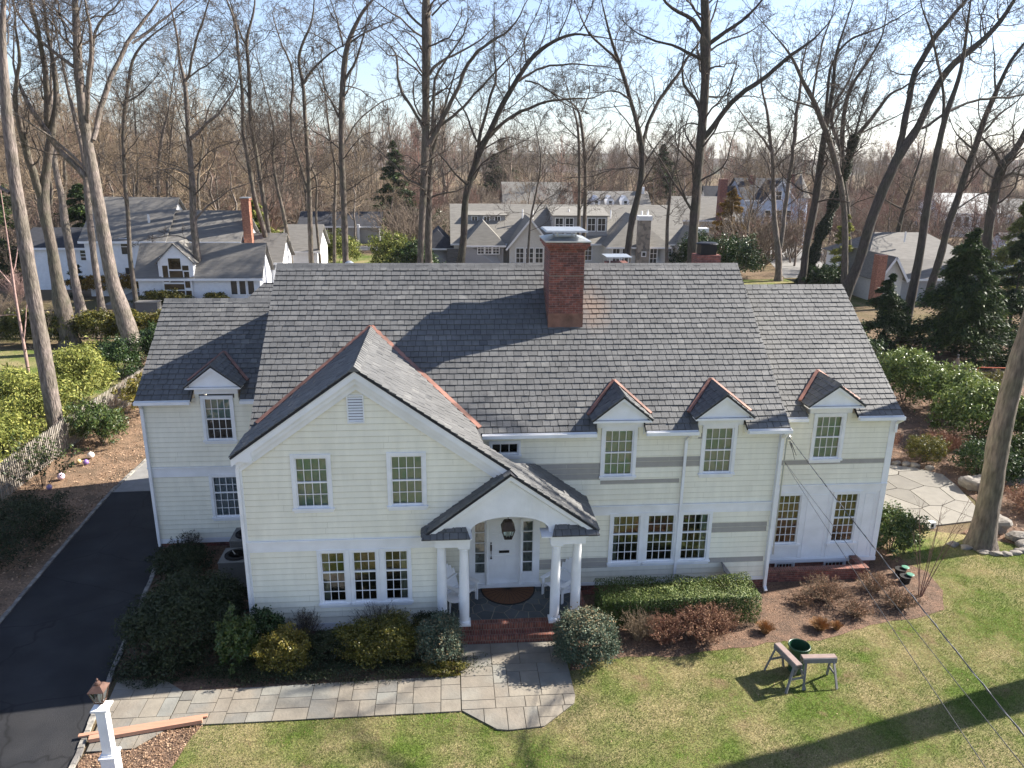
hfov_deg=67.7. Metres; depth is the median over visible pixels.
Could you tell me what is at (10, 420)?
arborvitae
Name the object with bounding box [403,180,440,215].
bare tree
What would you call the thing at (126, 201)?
bare tree
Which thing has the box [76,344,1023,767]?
mulch bed
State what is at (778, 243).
bare tree
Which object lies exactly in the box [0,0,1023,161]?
sky
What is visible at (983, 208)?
bare tree
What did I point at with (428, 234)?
bare tree
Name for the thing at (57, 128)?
bare tree
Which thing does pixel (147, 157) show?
bare tree
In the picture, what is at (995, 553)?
edging stone
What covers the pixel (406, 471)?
window
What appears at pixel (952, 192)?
bare tree
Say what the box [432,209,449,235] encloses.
evergreen shrub
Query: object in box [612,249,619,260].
window
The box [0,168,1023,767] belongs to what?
ground
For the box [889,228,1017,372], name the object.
spruce tree
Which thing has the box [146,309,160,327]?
golden hedge shrub
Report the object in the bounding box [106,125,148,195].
bare tree
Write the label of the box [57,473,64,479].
ball ornament
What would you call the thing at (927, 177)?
bare tree
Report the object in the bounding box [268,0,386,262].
bare tree
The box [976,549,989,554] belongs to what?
edging stone
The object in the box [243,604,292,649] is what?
dark evergreen bush
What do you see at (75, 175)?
bare tree
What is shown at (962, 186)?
bare tree
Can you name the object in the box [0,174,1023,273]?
brushwood
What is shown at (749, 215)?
bare tree
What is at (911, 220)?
bare tree
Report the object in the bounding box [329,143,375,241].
bare tree
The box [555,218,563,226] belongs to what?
window
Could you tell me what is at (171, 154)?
bare tree
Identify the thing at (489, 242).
grey house
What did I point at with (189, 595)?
rhododendron
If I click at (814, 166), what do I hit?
wooded hills
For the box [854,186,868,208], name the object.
bare tree
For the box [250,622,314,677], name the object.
golden shrub
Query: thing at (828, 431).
window
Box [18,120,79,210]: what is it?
bare tree
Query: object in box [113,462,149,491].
paved apron
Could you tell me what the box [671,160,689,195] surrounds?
bare tree
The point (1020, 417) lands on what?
laurel bush
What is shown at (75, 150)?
bare tree
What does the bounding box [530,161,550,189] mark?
bare tree
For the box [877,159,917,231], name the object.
bare tree
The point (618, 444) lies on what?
window
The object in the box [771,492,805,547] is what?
window
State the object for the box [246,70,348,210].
bare tree
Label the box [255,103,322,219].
bare tree
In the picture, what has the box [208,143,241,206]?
bare tree
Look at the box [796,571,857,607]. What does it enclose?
perennial clump
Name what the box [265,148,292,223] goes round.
bare tree
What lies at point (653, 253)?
window
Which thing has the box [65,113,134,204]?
bare tree
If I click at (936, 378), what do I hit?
laurel bush
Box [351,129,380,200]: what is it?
bare tree
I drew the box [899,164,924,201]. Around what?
bare tree
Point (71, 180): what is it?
bare tree
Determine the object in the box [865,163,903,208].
bare tree
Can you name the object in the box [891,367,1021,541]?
patio bed leaves
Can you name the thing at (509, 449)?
window
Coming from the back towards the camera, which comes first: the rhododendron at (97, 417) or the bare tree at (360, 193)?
the bare tree at (360, 193)
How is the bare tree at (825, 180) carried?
on the ground at (766, 272)
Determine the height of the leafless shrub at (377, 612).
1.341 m
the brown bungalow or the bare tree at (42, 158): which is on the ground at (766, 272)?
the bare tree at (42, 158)
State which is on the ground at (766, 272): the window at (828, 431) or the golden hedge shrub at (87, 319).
the golden hedge shrub at (87, 319)
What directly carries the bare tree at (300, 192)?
on the ground at (766, 272)
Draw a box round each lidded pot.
[895,565,908,576]
[900,572,914,584]
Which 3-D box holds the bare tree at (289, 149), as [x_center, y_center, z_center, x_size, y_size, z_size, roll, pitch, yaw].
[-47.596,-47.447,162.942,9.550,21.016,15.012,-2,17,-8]
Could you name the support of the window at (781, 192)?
in the blue gabled house at (712, 190)
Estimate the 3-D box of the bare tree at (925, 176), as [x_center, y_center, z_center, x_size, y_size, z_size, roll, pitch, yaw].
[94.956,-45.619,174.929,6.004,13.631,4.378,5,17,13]
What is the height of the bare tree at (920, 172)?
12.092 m
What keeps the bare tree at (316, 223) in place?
on the lawn at (854, 300)
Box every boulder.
[958,474,980,491]
[998,514,1012,533]
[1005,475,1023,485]
[1005,531,1023,541]
[1015,539,1023,546]
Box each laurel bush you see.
[877,345,942,401]
[906,359,986,411]
[922,372,1023,438]
[1013,397,1023,433]
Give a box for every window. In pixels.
[79,250,85,260]
[119,238,133,254]
[124,267,134,280]
[159,257,193,296]
[199,394,237,443]
[208,474,239,520]
[229,281,238,294]
[238,281,246,294]
[246,281,255,294]
[289,454,334,512]
[316,549,350,607]
[325,228,341,239]
[349,549,381,606]
[381,547,413,605]
[386,452,427,510]
[471,216,477,220]
[477,247,484,254]
[485,247,491,254]
[489,441,521,458]
[492,247,499,254]
[515,248,523,262]
[525,248,533,262]
[535,248,543,262]
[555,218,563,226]
[565,218,573,226]
[585,246,591,260]
[587,218,595,231]
[597,218,605,231]
[599,427,637,480]
[606,513,643,566]
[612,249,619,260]
[641,251,645,256]
[641,512,677,565]
[649,249,657,262]
[677,511,712,564]
[698,424,738,477]
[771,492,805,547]
[774,562,794,566]
[776,191,782,200]
[807,413,847,462]
[823,561,845,564]
[825,490,862,545]
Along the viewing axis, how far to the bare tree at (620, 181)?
149.12 m
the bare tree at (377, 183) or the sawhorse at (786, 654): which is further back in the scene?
the bare tree at (377, 183)
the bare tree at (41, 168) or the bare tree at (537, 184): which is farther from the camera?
the bare tree at (41, 168)
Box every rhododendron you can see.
[59,397,130,444]
[107,563,248,687]
[109,372,142,414]
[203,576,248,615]
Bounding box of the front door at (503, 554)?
[489,521,518,582]
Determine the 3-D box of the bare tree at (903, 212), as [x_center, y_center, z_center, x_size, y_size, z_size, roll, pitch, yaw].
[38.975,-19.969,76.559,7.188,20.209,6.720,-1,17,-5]
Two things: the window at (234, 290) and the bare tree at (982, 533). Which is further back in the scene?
the window at (234, 290)
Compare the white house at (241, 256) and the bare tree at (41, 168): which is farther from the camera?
the bare tree at (41, 168)
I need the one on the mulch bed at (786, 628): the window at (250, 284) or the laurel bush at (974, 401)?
the laurel bush at (974, 401)
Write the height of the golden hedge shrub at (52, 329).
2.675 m
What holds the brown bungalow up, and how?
on the lawn at (854, 300)
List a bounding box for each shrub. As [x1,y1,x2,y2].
[0,268,24,304]
[0,304,31,343]
[0,431,87,488]
[29,309,86,342]
[69,307,118,344]
[102,308,151,339]
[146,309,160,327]
[168,529,202,547]
[212,602,260,676]
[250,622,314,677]
[287,608,324,636]
[326,228,363,262]
[328,607,423,671]
[346,600,408,643]
[365,225,416,262]
[393,239,445,263]
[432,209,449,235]
[620,604,660,641]
[641,609,685,646]
[668,230,724,262]
[671,599,743,652]
[711,229,772,272]
[797,261,840,283]
[893,432,903,452]
[919,425,966,453]
[965,368,1023,397]
[1003,481,1023,512]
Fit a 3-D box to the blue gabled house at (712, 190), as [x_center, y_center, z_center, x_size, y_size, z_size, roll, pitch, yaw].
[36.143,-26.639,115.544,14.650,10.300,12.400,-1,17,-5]
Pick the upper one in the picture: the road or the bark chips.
the road
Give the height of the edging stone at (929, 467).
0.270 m
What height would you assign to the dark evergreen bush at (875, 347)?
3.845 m
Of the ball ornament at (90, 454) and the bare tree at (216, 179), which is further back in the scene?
the bare tree at (216, 179)
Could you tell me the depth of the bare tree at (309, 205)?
69.17 m
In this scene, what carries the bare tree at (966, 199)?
on the ground at (766, 272)
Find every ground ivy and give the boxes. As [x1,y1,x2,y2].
[103,646,202,689]
[165,651,492,688]
[410,658,469,677]
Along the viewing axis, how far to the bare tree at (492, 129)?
66.19 m
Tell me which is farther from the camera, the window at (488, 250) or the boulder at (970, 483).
the window at (488, 250)
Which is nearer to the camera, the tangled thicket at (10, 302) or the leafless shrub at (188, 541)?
the leafless shrub at (188, 541)
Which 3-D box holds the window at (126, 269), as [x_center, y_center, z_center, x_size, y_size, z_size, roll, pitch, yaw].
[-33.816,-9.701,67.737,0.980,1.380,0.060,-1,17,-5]
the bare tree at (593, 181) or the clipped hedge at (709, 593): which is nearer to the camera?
the clipped hedge at (709, 593)
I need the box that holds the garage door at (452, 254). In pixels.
[447,249,458,262]
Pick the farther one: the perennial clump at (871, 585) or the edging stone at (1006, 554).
the edging stone at (1006, 554)
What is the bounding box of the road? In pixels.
[4,246,825,277]
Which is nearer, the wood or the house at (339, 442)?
the house at (339, 442)
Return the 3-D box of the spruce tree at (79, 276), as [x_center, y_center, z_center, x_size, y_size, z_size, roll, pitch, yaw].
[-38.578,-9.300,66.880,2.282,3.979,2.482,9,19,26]
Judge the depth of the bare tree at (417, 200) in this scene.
105.44 m
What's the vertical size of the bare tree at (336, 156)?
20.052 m
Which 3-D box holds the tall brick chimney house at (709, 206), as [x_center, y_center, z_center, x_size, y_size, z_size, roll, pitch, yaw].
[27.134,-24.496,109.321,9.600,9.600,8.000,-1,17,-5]
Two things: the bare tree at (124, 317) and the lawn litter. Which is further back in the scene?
the bare tree at (124, 317)
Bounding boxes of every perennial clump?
[790,592,815,607]
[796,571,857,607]
[836,596,877,618]
[855,569,899,594]
[876,584,926,610]
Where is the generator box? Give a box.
[134,300,161,312]
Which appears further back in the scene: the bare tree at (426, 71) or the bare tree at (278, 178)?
the bare tree at (278, 178)
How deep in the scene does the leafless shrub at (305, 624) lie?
20.11 m
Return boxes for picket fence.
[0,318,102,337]
[0,367,143,499]
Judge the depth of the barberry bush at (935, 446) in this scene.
32.60 m
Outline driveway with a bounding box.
[0,491,162,767]
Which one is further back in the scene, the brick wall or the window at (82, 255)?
the window at (82, 255)
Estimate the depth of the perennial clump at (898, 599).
22.18 m
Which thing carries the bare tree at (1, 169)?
on the ground at (766, 272)
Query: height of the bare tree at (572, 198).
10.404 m
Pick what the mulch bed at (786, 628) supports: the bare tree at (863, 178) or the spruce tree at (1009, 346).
the spruce tree at (1009, 346)
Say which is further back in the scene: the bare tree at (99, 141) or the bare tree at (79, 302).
the bare tree at (99, 141)
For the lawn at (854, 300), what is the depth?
80.33 m
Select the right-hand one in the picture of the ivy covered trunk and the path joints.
the ivy covered trunk
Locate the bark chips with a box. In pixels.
[78,725,201,767]
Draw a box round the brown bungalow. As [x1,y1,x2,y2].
[297,211,383,243]
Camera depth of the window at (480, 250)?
85.62 m
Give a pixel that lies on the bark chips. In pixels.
(142, 746)
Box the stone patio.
[884,465,974,525]
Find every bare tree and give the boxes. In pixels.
[0,0,66,449]
[0,0,121,348]
[0,0,200,350]
[0,47,81,226]
[0,49,123,201]
[0,77,54,226]
[0,95,39,198]
[0,99,81,203]
[0,127,25,199]
[0,174,36,219]
[0,190,58,417]
[1,117,54,189]
[6,0,119,311]
[10,0,108,315]
[15,120,68,195]
[18,84,103,185]
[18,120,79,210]
[19,0,225,310]
[20,111,79,199]
[51,79,144,208]
[57,116,97,183]
[57,120,98,199]
[59,74,162,203]
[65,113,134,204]
[70,54,162,195]
[72,125,119,195]
[80,43,186,206]
[93,34,207,196]
[95,122,116,196]
[96,36,230,196]
[102,0,286,263]
[102,102,156,196]
[103,175,128,196]
[106,102,133,178]
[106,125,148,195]
[125,89,208,202]
[126,107,165,196]
[127,144,163,191]
[131,83,195,189]
[132,83,208,207]
[133,41,260,209]
[137,41,215,196]
[163,116,244,209]
[174,0,309,232]
[183,124,241,209]
[187,123,242,209]
[189,0,305,237]
[194,130,257,209]
[200,152,228,209]
[206,74,287,203]
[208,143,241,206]
[214,0,322,262]
[219,117,268,199]
[219,121,248,203]
[220,127,255,185]
[225,110,294,214]
[233,0,374,262]
[244,146,283,198]
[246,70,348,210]
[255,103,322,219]
[257,80,354,262]
[265,0,432,262]
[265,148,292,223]
[267,113,298,192]
[267,129,304,195]
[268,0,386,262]
[283,137,317,209]
[292,147,327,209]
[305,135,347,200]
[311,114,358,207]
[318,143,359,210]
[319,149,362,223]
[329,98,376,191]
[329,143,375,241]
[344,114,382,209]
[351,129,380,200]
[357,0,541,262]
[364,152,383,210]
[377,175,414,232]
[387,9,508,262]
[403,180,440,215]
[410,176,439,213]
[411,170,434,209]
[412,194,437,238]
[415,0,663,264]
[435,182,446,209]
[458,188,478,203]
[468,187,479,203]
[485,84,589,262]
[498,183,514,203]
[507,143,540,203]
[520,49,632,237]
[523,44,631,234]
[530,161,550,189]
[531,183,550,203]
[553,0,718,262]
[554,159,573,202]
[555,174,582,203]
[582,169,600,193]
[594,162,619,190]
[603,166,619,190]
[613,163,628,189]
[614,157,637,190]
[615,160,636,190]
[618,0,854,262]
[618,60,702,262]
[636,155,665,204]
[645,171,666,202]
[660,158,693,204]
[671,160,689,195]
[671,164,686,195]
[713,168,732,184]
[718,0,891,284]
[720,0,845,280]
[723,135,770,268]
[728,163,739,183]
[742,157,795,230]
[764,0,947,283]
[765,0,977,253]
[771,182,818,262]
[783,194,821,274]
[788,162,823,265]
[789,198,823,259]
[811,161,833,201]
[819,206,841,257]
[830,192,884,244]
[843,0,1023,300]
[847,167,875,197]
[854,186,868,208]
[858,152,878,193]
[858,170,895,231]
[860,78,946,232]
[864,173,901,227]
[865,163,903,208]
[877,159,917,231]
[880,193,909,231]
[894,0,1023,342]
[897,163,944,230]
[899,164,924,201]
[903,190,923,231]
[907,180,955,239]
[915,154,931,196]
[918,161,943,197]
[918,188,961,230]
[919,18,1023,306]
[932,171,959,222]
[936,149,959,191]
[942,153,962,192]
[943,0,1023,279]
[952,168,981,192]
[952,201,965,238]
[954,174,989,241]
[961,197,997,238]
[962,310,1023,550]
[964,195,1003,224]
[968,163,993,192]
[973,175,1010,216]
[991,217,1009,271]
[997,181,1023,221]
[997,183,1019,219]
[1000,176,1015,196]
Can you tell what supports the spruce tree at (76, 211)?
on the ground at (766, 272)
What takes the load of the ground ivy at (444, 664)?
on the mulch bed at (786, 628)
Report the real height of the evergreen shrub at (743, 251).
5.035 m
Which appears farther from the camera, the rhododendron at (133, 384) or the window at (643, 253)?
the window at (643, 253)
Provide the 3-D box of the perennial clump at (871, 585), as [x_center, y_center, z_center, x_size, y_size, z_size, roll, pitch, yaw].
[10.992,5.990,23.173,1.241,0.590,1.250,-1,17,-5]
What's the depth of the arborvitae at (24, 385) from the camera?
34.20 m
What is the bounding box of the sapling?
[912,494,971,596]
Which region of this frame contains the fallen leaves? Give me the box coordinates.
[0,369,145,599]
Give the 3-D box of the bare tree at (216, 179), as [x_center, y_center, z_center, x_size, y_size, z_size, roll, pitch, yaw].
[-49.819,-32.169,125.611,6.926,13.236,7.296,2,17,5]
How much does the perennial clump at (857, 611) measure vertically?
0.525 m
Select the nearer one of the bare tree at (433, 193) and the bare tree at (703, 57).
the bare tree at (703, 57)
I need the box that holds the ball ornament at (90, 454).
[87,451,94,457]
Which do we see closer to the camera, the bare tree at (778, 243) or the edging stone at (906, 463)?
the edging stone at (906, 463)
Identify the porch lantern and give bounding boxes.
[501,517,514,539]
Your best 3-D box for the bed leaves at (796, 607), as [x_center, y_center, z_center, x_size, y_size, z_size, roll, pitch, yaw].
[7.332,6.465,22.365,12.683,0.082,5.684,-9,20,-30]
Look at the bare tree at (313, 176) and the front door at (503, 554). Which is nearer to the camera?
the front door at (503, 554)
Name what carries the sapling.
on the mulch bed at (786, 628)
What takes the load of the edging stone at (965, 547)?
on the lawn at (558, 749)
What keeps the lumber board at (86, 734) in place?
on the stone path
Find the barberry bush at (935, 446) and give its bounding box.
[900,433,952,464]
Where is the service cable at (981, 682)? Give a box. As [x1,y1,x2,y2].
[789,438,1023,735]
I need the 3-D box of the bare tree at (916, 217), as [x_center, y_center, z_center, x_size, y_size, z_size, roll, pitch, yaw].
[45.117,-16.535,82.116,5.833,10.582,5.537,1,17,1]
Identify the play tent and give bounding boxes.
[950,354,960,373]
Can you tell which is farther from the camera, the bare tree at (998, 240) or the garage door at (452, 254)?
the garage door at (452, 254)
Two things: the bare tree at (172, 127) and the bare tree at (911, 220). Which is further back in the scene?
the bare tree at (911, 220)
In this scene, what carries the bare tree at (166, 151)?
on the ground at (766, 272)
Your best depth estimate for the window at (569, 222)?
88.79 m
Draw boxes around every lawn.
[0,349,143,457]
[173,531,1023,767]
[328,234,939,305]
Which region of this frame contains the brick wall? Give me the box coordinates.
[767,555,868,581]
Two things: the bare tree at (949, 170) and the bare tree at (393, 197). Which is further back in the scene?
the bare tree at (949, 170)
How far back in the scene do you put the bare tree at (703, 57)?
56.73 m
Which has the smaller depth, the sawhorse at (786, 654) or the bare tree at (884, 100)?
the sawhorse at (786, 654)
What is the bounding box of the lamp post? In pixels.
[87,678,122,767]
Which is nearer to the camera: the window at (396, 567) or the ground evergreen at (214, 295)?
the window at (396, 567)
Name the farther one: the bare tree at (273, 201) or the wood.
the wood
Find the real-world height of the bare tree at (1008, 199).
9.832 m
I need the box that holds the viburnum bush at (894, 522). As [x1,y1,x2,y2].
[876,500,931,559]
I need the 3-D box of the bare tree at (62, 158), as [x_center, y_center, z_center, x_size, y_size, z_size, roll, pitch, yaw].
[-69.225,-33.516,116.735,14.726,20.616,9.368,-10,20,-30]
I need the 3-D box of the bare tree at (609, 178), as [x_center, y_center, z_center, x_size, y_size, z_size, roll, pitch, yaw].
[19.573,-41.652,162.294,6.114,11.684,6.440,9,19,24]
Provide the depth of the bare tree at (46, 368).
30.96 m
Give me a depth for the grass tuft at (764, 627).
21.03 m
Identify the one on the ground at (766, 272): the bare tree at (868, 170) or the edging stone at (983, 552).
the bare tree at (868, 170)
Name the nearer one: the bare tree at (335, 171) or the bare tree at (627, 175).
the bare tree at (335, 171)
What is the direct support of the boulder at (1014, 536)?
on the mulch bed at (786, 628)
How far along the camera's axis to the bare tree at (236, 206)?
83.13 m
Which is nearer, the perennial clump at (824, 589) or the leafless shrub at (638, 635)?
the leafless shrub at (638, 635)
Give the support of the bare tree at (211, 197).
on the ground at (766, 272)
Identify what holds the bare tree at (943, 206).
on the ground at (766, 272)
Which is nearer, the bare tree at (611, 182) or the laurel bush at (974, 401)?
the laurel bush at (974, 401)
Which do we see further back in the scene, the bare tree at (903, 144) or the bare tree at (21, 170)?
the bare tree at (21, 170)
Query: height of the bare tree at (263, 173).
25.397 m
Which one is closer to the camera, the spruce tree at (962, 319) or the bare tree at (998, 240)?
the spruce tree at (962, 319)
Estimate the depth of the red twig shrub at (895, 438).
33.90 m
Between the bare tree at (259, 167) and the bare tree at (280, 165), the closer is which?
the bare tree at (259, 167)
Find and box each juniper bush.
[411,609,467,664]
[549,602,627,672]
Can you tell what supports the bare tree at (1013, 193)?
on the ground at (766, 272)
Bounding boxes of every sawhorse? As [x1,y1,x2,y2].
[764,642,805,693]
[793,654,837,689]
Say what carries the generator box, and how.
on the ground at (766, 272)
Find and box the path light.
[927,520,935,527]
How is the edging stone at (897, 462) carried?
on the mulch bed at (786, 628)
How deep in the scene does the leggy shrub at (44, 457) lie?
29.11 m
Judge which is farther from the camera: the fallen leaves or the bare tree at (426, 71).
the bare tree at (426, 71)
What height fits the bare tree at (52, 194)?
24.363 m
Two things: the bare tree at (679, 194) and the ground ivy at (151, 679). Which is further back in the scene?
the bare tree at (679, 194)
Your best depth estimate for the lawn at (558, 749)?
17.86 m
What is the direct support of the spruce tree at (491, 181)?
on the ground at (766, 272)
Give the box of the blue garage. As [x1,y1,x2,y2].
[992,232,1023,276]
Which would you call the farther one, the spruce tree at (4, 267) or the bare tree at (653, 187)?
the bare tree at (653, 187)
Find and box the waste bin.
[788,638,811,674]
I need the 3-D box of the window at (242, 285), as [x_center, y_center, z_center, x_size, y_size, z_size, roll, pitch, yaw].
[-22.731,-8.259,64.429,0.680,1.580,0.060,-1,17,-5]
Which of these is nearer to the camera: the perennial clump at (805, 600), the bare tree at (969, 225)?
the perennial clump at (805, 600)
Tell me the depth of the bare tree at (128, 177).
75.38 m
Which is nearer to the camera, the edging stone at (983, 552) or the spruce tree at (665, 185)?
the edging stone at (983, 552)
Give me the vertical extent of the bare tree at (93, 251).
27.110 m
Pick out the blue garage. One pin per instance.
(997, 238)
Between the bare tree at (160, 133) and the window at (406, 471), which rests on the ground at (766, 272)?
the bare tree at (160, 133)
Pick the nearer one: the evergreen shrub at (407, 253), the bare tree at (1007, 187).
the evergreen shrub at (407, 253)
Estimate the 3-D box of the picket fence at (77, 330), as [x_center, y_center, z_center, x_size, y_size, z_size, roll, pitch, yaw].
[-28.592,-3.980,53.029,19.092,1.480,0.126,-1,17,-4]
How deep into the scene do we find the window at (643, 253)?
85.59 m
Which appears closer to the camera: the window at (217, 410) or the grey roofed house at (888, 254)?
the window at (217, 410)
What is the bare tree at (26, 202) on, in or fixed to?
on the ground at (766, 272)
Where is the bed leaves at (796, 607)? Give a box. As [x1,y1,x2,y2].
[609,547,942,655]
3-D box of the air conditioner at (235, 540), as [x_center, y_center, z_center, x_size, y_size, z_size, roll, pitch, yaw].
[-8.432,5.171,24.434,0.900,0.924,0.900,-1,17,-5]
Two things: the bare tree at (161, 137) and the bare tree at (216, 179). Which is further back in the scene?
the bare tree at (216, 179)
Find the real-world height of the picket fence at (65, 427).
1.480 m
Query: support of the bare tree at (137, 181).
on the ground at (766, 272)
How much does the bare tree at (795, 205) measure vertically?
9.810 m
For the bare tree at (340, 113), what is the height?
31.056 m
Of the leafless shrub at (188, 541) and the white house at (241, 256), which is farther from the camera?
the white house at (241, 256)
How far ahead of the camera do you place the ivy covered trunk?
71.37 m
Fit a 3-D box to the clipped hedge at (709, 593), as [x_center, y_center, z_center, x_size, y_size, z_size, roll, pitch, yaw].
[4.621,6.128,21.596,4.738,1.108,1.397,-1,17,-5]
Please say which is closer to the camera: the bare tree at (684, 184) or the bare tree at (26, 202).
the bare tree at (26, 202)
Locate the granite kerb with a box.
[0,458,158,767]
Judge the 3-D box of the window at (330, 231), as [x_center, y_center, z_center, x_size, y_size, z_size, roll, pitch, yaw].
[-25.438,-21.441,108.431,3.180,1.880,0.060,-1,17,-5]
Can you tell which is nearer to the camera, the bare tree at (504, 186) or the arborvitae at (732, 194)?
the arborvitae at (732, 194)
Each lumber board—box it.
[78,714,207,737]
[88,716,202,742]
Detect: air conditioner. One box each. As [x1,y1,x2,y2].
[218,547,246,587]
[229,528,242,547]
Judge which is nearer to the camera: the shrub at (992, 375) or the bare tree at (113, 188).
the shrub at (992, 375)
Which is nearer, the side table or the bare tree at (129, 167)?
the side table
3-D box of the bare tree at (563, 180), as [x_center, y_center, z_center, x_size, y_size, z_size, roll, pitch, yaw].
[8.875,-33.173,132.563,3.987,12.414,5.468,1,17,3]
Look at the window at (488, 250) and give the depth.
85.66 m
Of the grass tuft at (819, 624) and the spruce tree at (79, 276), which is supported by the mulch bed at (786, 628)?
the grass tuft at (819, 624)
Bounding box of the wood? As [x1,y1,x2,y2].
[0,67,1023,214]
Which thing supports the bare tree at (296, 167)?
on the ground at (766, 272)
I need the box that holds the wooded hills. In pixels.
[20,151,1023,176]
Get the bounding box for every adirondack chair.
[446,563,479,609]
[540,557,580,603]
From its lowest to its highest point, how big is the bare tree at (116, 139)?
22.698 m
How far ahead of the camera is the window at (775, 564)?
24.36 m
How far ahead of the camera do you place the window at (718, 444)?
21.87 m
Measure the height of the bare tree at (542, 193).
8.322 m
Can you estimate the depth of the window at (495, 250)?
85.74 m
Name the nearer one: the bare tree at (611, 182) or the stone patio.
the stone patio
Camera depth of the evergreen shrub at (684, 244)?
86.71 m
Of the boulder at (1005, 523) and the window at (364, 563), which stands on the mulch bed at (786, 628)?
the boulder at (1005, 523)
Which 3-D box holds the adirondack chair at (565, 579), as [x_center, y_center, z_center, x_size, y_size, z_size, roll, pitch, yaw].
[1.452,5.600,21.983,0.888,0.951,1.016,16,22,41]
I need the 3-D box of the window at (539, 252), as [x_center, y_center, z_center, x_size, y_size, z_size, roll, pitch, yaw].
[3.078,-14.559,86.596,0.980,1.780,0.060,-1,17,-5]
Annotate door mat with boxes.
[480,586,534,604]
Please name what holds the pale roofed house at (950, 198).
on the ground at (766, 272)
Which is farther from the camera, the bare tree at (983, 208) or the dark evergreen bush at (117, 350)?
the bare tree at (983, 208)
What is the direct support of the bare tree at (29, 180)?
on the ground at (766, 272)
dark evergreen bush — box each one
[0,486,81,573]
[96,331,147,380]
[129,320,156,366]
[144,542,218,583]
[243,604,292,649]
[298,626,361,663]
[411,608,442,642]
[862,319,888,363]
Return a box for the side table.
[447,593,458,614]
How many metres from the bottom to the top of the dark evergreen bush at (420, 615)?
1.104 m
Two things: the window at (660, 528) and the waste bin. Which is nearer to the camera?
the waste bin
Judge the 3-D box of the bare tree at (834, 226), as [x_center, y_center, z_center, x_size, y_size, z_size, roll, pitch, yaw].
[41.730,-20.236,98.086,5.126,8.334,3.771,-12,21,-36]
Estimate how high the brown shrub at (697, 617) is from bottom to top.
1.074 m
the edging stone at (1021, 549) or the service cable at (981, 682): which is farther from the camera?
the edging stone at (1021, 549)
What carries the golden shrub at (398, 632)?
on the mulch bed at (786, 628)
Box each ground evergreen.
[64,272,138,290]
[127,288,192,304]
[203,291,231,297]
[944,433,1023,491]
[1010,423,1023,458]
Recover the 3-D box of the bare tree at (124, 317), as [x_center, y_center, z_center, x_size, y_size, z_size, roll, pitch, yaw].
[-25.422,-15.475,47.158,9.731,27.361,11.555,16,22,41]
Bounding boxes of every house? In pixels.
[30,197,294,308]
[133,226,905,644]
[283,224,329,262]
[424,204,708,264]
[499,182,572,203]
[581,187,650,204]
[666,179,742,249]
[701,174,810,245]
[822,232,976,300]
[914,193,1023,236]
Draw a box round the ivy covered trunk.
[793,29,905,283]
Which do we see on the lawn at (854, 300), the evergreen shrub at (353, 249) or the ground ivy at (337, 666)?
the evergreen shrub at (353, 249)
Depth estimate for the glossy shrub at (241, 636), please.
18.95 m
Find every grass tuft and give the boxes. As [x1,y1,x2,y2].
[756,619,775,633]
[808,615,833,630]
[831,620,843,630]
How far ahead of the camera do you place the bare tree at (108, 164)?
131.52 m
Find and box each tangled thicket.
[0,290,27,314]
[0,300,27,337]
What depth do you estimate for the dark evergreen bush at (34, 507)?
25.40 m
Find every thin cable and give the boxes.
[785,463,985,767]
[786,464,1023,766]
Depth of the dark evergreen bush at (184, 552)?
23.70 m
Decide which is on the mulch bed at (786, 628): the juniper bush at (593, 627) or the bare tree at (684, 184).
the juniper bush at (593, 627)
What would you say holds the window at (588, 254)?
in the grey house at (489, 242)
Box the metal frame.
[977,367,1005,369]
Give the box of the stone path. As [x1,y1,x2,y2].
[86,641,574,751]
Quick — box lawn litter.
[250,555,1023,767]
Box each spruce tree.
[0,183,29,281]
[53,183,91,226]
[64,264,89,297]
[366,140,419,232]
[479,138,519,197]
[645,145,678,204]
[861,273,919,354]
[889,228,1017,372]
[982,232,1023,336]
[986,339,1014,365]
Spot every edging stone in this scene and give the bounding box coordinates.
[891,460,900,464]
[902,461,910,466]
[910,462,920,467]
[925,465,933,470]
[946,541,959,547]
[960,544,972,549]
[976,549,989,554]
[989,551,1002,555]
[1001,551,1012,556]
[1009,550,1022,554]
[1013,547,1023,553]
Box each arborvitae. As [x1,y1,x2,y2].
[0,359,97,432]
[0,394,48,470]
[37,336,122,404]
[251,200,283,232]
[709,188,753,259]
[828,214,854,282]
[991,201,1023,291]
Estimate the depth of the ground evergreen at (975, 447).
31.22 m
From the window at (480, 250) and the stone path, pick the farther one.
the window at (480, 250)
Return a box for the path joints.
[86,643,574,753]
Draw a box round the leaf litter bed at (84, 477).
[0,354,145,617]
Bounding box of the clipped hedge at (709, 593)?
[593,571,762,628]
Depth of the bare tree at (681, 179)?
159.01 m
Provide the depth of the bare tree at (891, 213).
104.98 m
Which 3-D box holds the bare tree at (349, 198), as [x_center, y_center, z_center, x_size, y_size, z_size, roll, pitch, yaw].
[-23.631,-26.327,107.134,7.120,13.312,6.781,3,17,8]
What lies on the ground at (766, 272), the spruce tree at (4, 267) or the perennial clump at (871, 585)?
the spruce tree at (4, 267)

